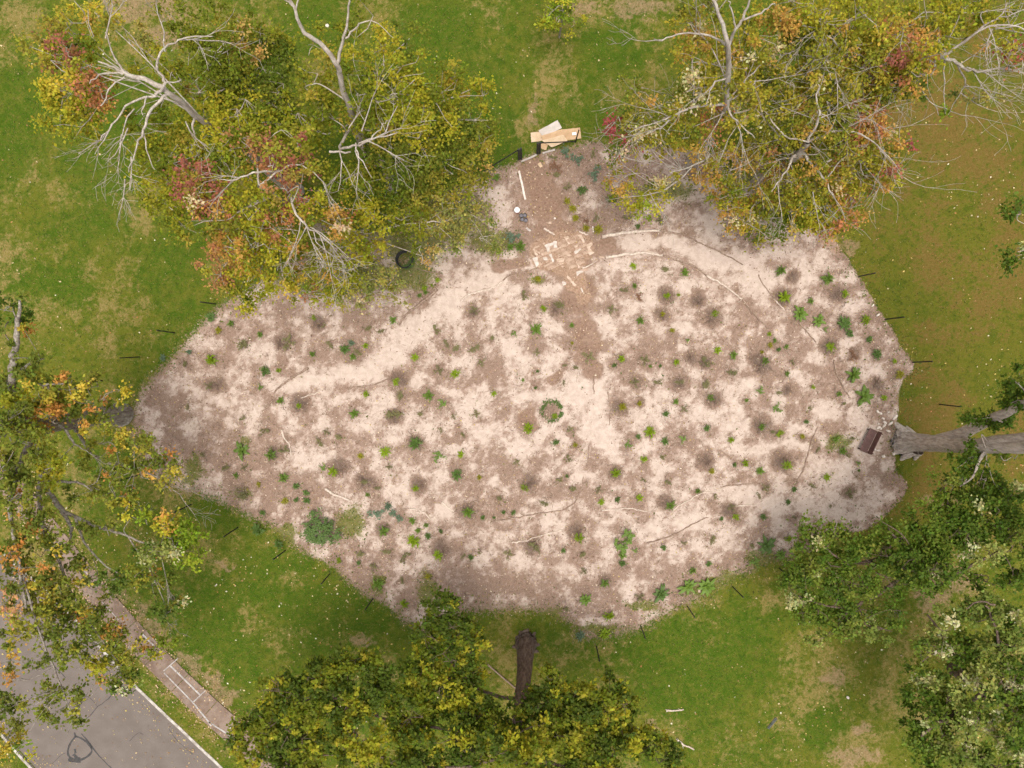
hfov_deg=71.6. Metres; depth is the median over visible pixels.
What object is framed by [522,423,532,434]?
leafy tuft
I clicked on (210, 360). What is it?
leafy tuft
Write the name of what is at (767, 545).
rosette plant
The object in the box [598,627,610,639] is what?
leafy tuft
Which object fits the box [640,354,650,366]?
bushy plant
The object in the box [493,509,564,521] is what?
branch
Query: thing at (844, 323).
leafy tuft
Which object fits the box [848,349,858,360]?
bushy plant
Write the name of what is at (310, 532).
shrub
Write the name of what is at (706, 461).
leafless shrub
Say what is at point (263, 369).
leafy tuft
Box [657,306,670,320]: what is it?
leafless shrub
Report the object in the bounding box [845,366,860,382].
rosette plant
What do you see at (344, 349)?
leafy tuft
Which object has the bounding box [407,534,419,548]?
leafy tuft
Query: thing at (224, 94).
maple tree
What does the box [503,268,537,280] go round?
branch
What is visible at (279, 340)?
leafless shrub
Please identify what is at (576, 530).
leafless shrub
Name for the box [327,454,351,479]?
leafless shrub
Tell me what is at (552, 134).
cardboard sheet
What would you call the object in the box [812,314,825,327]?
rosette plant
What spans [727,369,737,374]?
bushy plant
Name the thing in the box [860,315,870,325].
leafy tuft
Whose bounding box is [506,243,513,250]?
leafy tuft
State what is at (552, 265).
paving slab
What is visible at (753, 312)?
branch
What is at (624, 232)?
log
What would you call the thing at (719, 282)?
branch
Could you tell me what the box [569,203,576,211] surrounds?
leafy tuft
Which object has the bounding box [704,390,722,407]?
leafless shrub
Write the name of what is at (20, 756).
kerb
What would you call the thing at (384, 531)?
leafy tuft
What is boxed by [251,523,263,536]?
leafy tuft
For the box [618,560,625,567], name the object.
leafy tuft
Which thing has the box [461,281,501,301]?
branch
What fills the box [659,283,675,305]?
leafless shrub
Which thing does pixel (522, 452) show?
weeds
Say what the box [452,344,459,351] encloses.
bushy plant
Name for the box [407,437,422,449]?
leafy tuft
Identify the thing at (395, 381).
leafy tuft
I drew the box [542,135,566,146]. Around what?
cardboard sheet
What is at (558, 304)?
bushy plant
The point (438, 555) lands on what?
leafy tuft
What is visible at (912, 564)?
oak tree
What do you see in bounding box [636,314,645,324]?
leafy tuft
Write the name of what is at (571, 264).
paving slab
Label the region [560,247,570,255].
paving slab
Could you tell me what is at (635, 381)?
bushy plant
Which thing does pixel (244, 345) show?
bushy plant
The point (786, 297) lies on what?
leafy tuft
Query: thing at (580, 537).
leafy tuft
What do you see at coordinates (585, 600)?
rosette plant
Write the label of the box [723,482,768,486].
branch
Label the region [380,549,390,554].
bushy plant
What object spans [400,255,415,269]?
vine
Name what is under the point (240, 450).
rosette plant
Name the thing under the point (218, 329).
leafy tuft
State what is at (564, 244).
paving slab
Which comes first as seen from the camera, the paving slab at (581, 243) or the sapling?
the sapling
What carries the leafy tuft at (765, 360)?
on the sand bed
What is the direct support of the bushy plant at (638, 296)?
on the sand bed
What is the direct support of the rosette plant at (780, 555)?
on the sand bed
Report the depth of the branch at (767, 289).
44.48 m
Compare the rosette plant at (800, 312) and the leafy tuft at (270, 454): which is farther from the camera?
the leafy tuft at (270, 454)
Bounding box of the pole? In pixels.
[488,664,514,688]
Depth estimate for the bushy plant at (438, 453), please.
45.05 m
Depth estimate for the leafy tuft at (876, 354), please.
44.28 m
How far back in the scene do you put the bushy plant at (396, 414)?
44.98 m
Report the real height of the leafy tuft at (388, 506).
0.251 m
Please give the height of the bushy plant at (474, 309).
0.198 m
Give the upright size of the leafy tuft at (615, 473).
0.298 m
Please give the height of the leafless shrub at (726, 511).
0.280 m
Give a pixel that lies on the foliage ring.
(560, 407)
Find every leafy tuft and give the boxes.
[205,311,216,321]
[205,354,218,365]
[214,327,221,334]
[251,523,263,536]
[260,365,269,375]
[263,447,276,459]
[273,539,282,549]
[276,396,283,404]
[278,473,289,482]
[281,497,288,503]
[328,465,337,476]
[339,345,350,354]
[348,408,358,418]
[349,353,356,360]
[372,576,384,590]
[379,446,389,457]
[379,524,389,537]
[383,501,391,510]
[389,316,395,323]
[392,378,399,385]
[399,598,409,608]
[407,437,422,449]
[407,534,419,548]
[410,353,418,361]
[422,390,433,403]
[433,550,442,560]
[449,369,460,378]
[451,469,461,481]
[461,507,473,517]
[492,173,500,180]
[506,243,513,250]
[513,240,525,251]
[520,483,529,491]
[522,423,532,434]
[530,323,541,334]
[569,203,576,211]
[574,533,584,544]
[574,630,584,640]
[576,186,588,195]
[593,224,602,235]
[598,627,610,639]
[600,579,608,587]
[602,610,613,621]
[610,468,620,477]
[618,354,625,361]
[618,403,626,410]
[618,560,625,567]
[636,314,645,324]
[636,493,642,501]
[643,426,655,437]
[661,437,667,445]
[666,500,674,509]
[680,268,688,275]
[712,346,721,353]
[729,350,737,359]
[756,467,764,474]
[759,424,765,430]
[761,356,768,365]
[775,265,785,276]
[778,291,790,302]
[781,459,793,469]
[784,535,792,542]
[822,272,834,284]
[823,473,831,481]
[825,341,835,352]
[830,436,839,443]
[837,315,851,332]
[838,447,846,454]
[841,289,849,298]
[845,329,853,337]
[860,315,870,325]
[872,348,881,359]
[895,370,904,378]
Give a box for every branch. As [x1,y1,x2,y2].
[281,430,291,455]
[348,379,387,389]
[409,508,429,518]
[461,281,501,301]
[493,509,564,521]
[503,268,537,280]
[512,529,562,542]
[565,477,583,509]
[602,508,646,511]
[607,392,610,424]
[647,517,706,543]
[660,229,703,244]
[663,255,706,276]
[673,490,719,509]
[676,738,694,749]
[704,245,742,264]
[707,275,742,301]
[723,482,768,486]
[742,299,767,327]
[758,275,782,305]
[797,427,817,481]
[799,321,815,341]
[833,360,850,397]
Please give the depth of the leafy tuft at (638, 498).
44.96 m
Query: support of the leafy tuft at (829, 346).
on the sand bed
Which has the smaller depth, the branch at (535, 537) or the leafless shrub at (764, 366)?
the leafless shrub at (764, 366)
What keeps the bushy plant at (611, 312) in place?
on the sand bed
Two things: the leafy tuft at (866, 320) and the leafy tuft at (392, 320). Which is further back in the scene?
the leafy tuft at (392, 320)
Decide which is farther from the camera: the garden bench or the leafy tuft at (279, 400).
the leafy tuft at (279, 400)
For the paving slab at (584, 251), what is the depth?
44.68 m
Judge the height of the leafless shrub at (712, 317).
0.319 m
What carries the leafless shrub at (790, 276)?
on the sand bed
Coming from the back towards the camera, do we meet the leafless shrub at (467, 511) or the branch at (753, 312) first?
the leafless shrub at (467, 511)
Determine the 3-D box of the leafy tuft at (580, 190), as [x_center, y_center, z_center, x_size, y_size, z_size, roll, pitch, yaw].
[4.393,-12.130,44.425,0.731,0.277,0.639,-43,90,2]
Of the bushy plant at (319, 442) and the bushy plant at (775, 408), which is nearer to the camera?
the bushy plant at (775, 408)
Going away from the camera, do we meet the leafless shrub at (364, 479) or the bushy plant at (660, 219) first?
the bushy plant at (660, 219)
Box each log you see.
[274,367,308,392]
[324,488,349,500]
[399,288,437,325]
[602,229,660,238]
[605,251,662,258]
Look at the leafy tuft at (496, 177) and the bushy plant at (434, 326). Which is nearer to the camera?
the leafy tuft at (496, 177)
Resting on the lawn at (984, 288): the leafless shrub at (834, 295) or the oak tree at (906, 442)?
the oak tree at (906, 442)
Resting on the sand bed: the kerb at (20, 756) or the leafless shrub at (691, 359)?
the leafless shrub at (691, 359)
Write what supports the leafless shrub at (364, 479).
on the sand bed
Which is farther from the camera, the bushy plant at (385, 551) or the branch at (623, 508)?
the bushy plant at (385, 551)
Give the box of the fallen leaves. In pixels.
[0,0,1023,767]
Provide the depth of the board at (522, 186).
44.59 m
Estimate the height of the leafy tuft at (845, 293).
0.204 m
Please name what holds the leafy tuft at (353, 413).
on the sand bed
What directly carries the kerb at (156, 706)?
on the lawn at (984, 288)
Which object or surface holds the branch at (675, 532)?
on the sand bed
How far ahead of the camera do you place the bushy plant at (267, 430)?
45.33 m
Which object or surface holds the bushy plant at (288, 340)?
on the sand bed
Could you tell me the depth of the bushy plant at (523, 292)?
44.65 m
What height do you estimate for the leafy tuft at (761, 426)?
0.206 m
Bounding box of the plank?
[767,718,776,728]
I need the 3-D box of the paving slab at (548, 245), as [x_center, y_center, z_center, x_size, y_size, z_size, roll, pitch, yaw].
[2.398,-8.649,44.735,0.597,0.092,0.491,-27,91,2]
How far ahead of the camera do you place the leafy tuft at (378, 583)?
45.34 m
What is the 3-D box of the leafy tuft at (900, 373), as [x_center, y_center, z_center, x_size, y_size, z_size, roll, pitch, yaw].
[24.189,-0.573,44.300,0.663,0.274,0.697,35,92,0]
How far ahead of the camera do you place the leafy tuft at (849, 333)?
44.31 m
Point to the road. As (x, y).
(102, 732)
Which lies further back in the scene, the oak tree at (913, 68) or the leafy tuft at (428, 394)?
the leafy tuft at (428, 394)
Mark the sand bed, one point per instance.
(597, 434)
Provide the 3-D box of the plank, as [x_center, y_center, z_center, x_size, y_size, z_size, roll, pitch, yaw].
[16.589,21.631,45.263,0.160,0.085,0.846,38,92,0]
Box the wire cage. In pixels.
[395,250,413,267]
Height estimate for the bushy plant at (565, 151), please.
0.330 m
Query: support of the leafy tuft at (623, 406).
on the sand bed
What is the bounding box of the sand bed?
[125,134,914,648]
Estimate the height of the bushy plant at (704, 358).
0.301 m
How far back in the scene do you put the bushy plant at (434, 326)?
44.85 m
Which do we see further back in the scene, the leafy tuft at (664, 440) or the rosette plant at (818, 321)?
the leafy tuft at (664, 440)
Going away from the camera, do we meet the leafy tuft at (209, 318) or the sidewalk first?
the leafy tuft at (209, 318)
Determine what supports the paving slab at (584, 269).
on the sand bed
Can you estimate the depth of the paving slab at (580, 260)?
44.70 m
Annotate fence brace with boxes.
[484,150,518,170]
[540,141,574,143]
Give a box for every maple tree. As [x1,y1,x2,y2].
[9,0,319,229]
[133,97,507,318]
[269,0,509,231]
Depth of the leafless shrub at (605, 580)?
45.17 m
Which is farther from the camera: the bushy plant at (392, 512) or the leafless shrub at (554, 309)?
the bushy plant at (392, 512)
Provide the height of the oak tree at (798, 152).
13.317 m
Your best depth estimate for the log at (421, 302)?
44.90 m
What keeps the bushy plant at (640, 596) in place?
on the sand bed
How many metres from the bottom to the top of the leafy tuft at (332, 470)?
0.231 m
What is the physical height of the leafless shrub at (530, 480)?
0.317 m
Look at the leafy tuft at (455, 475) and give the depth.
45.04 m
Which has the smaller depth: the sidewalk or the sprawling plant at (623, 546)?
the sprawling plant at (623, 546)
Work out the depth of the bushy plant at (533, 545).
45.10 m
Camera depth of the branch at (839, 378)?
44.52 m
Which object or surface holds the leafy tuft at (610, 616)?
on the sand bed
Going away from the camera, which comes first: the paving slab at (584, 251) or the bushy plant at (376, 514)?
the paving slab at (584, 251)
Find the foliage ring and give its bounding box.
[539,398,563,422]
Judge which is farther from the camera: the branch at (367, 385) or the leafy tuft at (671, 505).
the branch at (367, 385)
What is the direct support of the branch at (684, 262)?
on the sand bed
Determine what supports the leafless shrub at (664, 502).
on the sand bed
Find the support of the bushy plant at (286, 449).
on the sand bed
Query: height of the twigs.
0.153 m
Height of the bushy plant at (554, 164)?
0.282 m
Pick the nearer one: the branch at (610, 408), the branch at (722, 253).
the branch at (722, 253)
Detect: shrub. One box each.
[207,376,225,392]
[234,483,245,496]
[270,335,291,353]
[290,392,312,412]
[300,507,343,545]
[310,313,323,329]
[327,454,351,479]
[351,470,374,492]
[386,367,411,391]
[410,474,428,492]
[431,536,448,558]
[455,502,480,520]
[468,304,480,315]
[518,471,538,492]
[524,535,542,557]
[547,298,564,314]
[567,524,584,540]
[598,575,614,589]
[609,397,628,415]
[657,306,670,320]
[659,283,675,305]
[659,493,675,510]
[670,376,686,393]
[686,351,700,366]
[690,294,707,305]
[694,452,717,468]
[699,308,722,327]
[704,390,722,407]
[721,503,737,524]
[749,350,760,364]
[750,415,774,436]
[751,352,773,375]
[773,451,794,473]
[775,286,791,306]
[782,383,791,395]
[787,270,798,285]
[820,336,839,357]
[827,287,844,304]
[869,375,885,393]
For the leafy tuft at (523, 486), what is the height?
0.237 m
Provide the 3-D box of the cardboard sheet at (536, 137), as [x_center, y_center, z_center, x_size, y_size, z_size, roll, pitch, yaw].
[2.400,-15.591,44.450,2.508,0.061,0.608,-8,92,2]
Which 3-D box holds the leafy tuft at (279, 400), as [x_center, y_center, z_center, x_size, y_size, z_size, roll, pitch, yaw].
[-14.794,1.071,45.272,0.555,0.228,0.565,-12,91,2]
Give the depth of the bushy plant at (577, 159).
44.28 m
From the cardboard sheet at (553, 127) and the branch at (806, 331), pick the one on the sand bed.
the branch at (806, 331)
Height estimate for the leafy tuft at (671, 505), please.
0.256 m
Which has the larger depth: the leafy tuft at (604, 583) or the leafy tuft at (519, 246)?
the leafy tuft at (604, 583)
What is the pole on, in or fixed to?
on the lawn at (984, 288)
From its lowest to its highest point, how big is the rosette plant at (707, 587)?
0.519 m
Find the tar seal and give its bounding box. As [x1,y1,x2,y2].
[41,647,192,767]
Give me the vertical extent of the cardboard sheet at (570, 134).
0.086 m
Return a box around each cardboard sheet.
[531,132,542,141]
[538,120,561,134]
[541,130,561,139]
[541,143,547,149]
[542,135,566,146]
[561,127,580,139]
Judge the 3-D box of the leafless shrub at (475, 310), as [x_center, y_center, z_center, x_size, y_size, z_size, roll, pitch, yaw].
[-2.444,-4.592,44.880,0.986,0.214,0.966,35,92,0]
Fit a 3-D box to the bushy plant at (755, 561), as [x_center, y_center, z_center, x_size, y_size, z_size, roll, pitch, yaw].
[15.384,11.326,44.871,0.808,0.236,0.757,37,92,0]
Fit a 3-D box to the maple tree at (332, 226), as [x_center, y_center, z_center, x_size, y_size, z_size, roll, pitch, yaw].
[-8.956,-8.210,37.332,17.392,15.370,10.329,0,92,1]
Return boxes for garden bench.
[858,428,882,454]
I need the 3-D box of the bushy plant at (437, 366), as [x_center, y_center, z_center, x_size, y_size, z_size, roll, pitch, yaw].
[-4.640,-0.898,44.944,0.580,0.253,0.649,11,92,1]
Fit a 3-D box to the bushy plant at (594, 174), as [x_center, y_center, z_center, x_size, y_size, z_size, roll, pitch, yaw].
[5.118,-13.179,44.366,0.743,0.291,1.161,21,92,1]
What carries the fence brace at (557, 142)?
attached to the gate post
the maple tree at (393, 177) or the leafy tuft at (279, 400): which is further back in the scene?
the leafy tuft at (279, 400)
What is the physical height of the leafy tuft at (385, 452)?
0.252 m
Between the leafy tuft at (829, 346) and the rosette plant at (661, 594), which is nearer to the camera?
the leafy tuft at (829, 346)
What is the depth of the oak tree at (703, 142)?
32.85 m
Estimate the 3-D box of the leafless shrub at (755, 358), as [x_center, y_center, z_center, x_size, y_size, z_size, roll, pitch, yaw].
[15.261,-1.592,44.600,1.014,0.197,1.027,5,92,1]
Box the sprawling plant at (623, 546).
[614,529,634,555]
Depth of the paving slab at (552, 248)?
44.72 m
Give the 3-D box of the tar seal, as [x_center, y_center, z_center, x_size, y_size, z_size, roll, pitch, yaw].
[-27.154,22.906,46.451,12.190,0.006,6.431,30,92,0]
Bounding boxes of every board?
[518,171,525,199]
[521,154,536,161]
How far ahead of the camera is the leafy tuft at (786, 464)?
44.63 m
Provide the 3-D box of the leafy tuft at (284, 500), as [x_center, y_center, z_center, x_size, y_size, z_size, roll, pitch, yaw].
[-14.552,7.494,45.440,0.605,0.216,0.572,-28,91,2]
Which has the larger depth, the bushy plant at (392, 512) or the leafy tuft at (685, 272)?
the bushy plant at (392, 512)
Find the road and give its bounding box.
[0,555,218,767]
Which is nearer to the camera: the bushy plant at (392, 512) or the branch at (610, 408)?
the branch at (610, 408)
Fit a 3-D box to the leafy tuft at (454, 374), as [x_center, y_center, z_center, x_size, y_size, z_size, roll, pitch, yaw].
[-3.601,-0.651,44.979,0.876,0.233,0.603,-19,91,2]
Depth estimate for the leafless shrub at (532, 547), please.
45.21 m
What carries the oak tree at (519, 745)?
on the lawn at (984, 288)
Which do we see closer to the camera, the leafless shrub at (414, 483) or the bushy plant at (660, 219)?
the bushy plant at (660, 219)
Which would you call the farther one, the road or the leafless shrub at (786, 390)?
the road
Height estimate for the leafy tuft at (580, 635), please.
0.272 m
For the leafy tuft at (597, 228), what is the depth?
44.47 m
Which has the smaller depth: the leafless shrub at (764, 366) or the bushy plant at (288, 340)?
the leafless shrub at (764, 366)
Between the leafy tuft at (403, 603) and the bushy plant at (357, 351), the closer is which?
the bushy plant at (357, 351)
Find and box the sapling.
[533,0,589,43]
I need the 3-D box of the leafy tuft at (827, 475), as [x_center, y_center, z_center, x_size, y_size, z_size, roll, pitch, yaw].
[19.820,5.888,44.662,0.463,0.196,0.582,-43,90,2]
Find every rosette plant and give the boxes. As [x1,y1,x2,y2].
[233,441,249,460]
[579,594,590,605]
[653,583,669,603]
[677,579,697,594]
[697,578,715,596]
[756,534,775,554]
[775,550,785,560]
[794,305,807,321]
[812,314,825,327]
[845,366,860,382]
[855,384,874,406]
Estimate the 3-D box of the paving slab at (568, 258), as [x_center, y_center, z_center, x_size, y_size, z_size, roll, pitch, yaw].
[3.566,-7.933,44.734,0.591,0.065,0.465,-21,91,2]
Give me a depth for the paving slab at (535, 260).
44.74 m
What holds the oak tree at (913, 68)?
on the lawn at (984, 288)
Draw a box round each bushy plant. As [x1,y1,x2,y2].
[236,339,247,350]
[237,491,247,501]
[258,428,268,435]
[278,445,288,452]
[282,334,295,350]
[315,438,322,446]
[353,348,360,355]
[367,510,384,519]
[369,562,376,573]
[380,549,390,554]
[385,410,404,418]
[388,509,402,521]
[396,391,402,400]
[432,451,446,462]
[433,325,440,334]
[434,364,442,374]
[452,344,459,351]
[467,343,479,352]
[469,306,477,314]
[502,231,520,243]
[503,549,513,560]
[522,290,528,299]
[528,542,539,554]
[549,160,562,173]
[553,300,564,307]
[560,143,568,157]
[570,153,583,166]
[582,351,594,363]
[587,164,600,181]
[607,304,617,313]
[629,377,640,388]
[634,594,643,600]
[636,293,643,301]
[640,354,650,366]
[656,215,667,225]
[702,356,714,366]
[702,379,710,388]
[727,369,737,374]
[749,556,759,570]
[773,401,782,412]
[846,487,856,498]
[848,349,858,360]
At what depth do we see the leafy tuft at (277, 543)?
45.47 m
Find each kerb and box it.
[1,733,33,767]
[4,553,222,767]
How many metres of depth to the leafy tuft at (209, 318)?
45.17 m
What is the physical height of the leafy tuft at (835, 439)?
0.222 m
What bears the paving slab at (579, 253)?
on the sand bed
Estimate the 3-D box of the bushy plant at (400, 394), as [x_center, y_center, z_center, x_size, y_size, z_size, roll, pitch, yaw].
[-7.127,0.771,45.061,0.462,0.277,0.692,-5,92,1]
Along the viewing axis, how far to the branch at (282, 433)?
45.42 m
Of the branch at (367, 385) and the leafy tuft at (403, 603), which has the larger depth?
the leafy tuft at (403, 603)
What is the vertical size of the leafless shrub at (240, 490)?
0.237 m
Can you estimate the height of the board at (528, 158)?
0.083 m
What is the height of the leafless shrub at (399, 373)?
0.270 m
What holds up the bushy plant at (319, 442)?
on the sand bed
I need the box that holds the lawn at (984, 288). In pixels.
[0,0,1023,767]
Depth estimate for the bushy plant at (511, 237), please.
44.50 m
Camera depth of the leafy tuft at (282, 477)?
45.35 m
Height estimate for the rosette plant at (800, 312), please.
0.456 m
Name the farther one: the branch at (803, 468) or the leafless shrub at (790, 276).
the branch at (803, 468)
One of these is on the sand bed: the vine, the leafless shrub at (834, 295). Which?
the leafless shrub at (834, 295)
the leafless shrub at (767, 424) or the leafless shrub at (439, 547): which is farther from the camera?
the leafless shrub at (439, 547)
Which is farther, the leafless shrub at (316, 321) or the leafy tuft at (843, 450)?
the leafless shrub at (316, 321)
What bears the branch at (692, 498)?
on the sand bed
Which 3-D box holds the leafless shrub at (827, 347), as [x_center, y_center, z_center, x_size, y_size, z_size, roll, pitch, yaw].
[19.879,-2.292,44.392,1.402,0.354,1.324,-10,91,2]
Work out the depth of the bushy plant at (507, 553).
45.16 m
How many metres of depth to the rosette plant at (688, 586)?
44.96 m
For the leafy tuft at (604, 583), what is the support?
on the sand bed
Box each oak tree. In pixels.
[0,288,226,765]
[222,585,689,767]
[584,0,832,259]
[683,28,972,255]
[745,0,1023,166]
[773,465,1023,649]
[890,190,1023,517]
[896,587,1023,767]
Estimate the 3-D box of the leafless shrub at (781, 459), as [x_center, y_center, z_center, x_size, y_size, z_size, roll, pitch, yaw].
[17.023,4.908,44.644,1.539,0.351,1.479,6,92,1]
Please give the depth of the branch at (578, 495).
45.12 m
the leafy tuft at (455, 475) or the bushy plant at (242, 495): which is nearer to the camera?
the leafy tuft at (455, 475)
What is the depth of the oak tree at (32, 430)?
35.96 m
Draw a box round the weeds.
[114,120,942,662]
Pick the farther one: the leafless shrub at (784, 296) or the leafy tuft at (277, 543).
the leafy tuft at (277, 543)
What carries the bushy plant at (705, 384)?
on the sand bed
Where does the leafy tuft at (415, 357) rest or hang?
on the sand bed
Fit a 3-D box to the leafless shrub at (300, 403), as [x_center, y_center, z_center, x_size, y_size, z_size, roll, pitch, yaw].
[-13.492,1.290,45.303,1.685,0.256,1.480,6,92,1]
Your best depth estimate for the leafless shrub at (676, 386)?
44.72 m
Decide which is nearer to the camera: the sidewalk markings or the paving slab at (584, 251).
the paving slab at (584, 251)
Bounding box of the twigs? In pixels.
[137,138,909,642]
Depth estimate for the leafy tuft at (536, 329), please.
44.67 m
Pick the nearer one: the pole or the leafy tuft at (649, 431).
the leafy tuft at (649, 431)
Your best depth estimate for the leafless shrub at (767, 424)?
44.62 m
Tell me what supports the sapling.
on the lawn at (984, 288)
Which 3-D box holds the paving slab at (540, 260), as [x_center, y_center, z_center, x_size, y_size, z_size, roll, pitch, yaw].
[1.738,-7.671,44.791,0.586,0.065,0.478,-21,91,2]
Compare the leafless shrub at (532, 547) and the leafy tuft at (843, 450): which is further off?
the leafless shrub at (532, 547)
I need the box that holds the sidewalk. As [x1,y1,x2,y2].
[0,459,284,767]
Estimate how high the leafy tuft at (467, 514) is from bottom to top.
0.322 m
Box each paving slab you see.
[532,257,538,266]
[537,257,543,266]
[540,249,550,255]
[544,243,552,251]
[547,261,556,270]
[550,244,558,251]
[558,239,567,248]
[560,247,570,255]
[563,255,573,262]
[567,260,576,269]
[568,235,576,243]
[574,250,582,258]
[575,233,584,238]
[575,256,585,265]
[578,239,587,247]
[579,265,588,271]
[581,247,587,254]
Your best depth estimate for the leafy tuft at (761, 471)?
44.70 m
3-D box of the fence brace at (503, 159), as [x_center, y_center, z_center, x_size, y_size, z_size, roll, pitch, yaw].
[-0.690,-13.680,43.524,2.372,2.123,0.079,-18,91,2]
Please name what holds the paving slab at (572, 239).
on the sand bed
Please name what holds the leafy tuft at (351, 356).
on the sand bed
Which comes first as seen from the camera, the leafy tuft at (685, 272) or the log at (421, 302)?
the leafy tuft at (685, 272)
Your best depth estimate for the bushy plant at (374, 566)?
45.38 m
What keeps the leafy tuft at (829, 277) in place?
on the sand bed
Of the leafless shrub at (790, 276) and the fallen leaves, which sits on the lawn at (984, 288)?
the fallen leaves
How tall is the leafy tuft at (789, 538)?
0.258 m
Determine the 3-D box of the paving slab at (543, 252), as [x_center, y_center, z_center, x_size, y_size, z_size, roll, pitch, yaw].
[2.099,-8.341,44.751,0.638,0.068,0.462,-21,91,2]
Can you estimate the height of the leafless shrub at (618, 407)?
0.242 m
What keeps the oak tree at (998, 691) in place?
on the lawn at (984, 288)
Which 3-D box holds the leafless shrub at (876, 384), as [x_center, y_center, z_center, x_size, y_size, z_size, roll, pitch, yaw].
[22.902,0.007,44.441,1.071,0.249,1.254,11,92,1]
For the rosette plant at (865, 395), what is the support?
on the sand bed
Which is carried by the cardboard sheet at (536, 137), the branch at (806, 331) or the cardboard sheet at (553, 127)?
the cardboard sheet at (553, 127)
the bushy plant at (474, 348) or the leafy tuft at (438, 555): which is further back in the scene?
the leafy tuft at (438, 555)
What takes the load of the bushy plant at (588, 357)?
on the sand bed
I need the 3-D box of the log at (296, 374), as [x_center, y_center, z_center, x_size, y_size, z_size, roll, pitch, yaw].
[-14.116,-0.274,45.285,2.769,0.196,0.310,-33,91,2]
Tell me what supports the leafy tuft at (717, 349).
on the sand bed
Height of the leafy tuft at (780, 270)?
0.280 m
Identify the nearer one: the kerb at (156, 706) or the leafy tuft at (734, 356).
the leafy tuft at (734, 356)
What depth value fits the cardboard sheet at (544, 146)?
44.41 m
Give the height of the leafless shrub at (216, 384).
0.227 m
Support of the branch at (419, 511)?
on the sand bed
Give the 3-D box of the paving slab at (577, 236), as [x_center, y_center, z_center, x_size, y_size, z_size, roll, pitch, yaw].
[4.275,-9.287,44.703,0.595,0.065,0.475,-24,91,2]
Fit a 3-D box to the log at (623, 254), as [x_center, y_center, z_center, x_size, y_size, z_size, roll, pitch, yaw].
[7.660,-8.097,44.533,3.583,0.216,0.369,-3,92,1]
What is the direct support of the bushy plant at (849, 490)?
on the sand bed
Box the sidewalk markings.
[84,571,230,733]

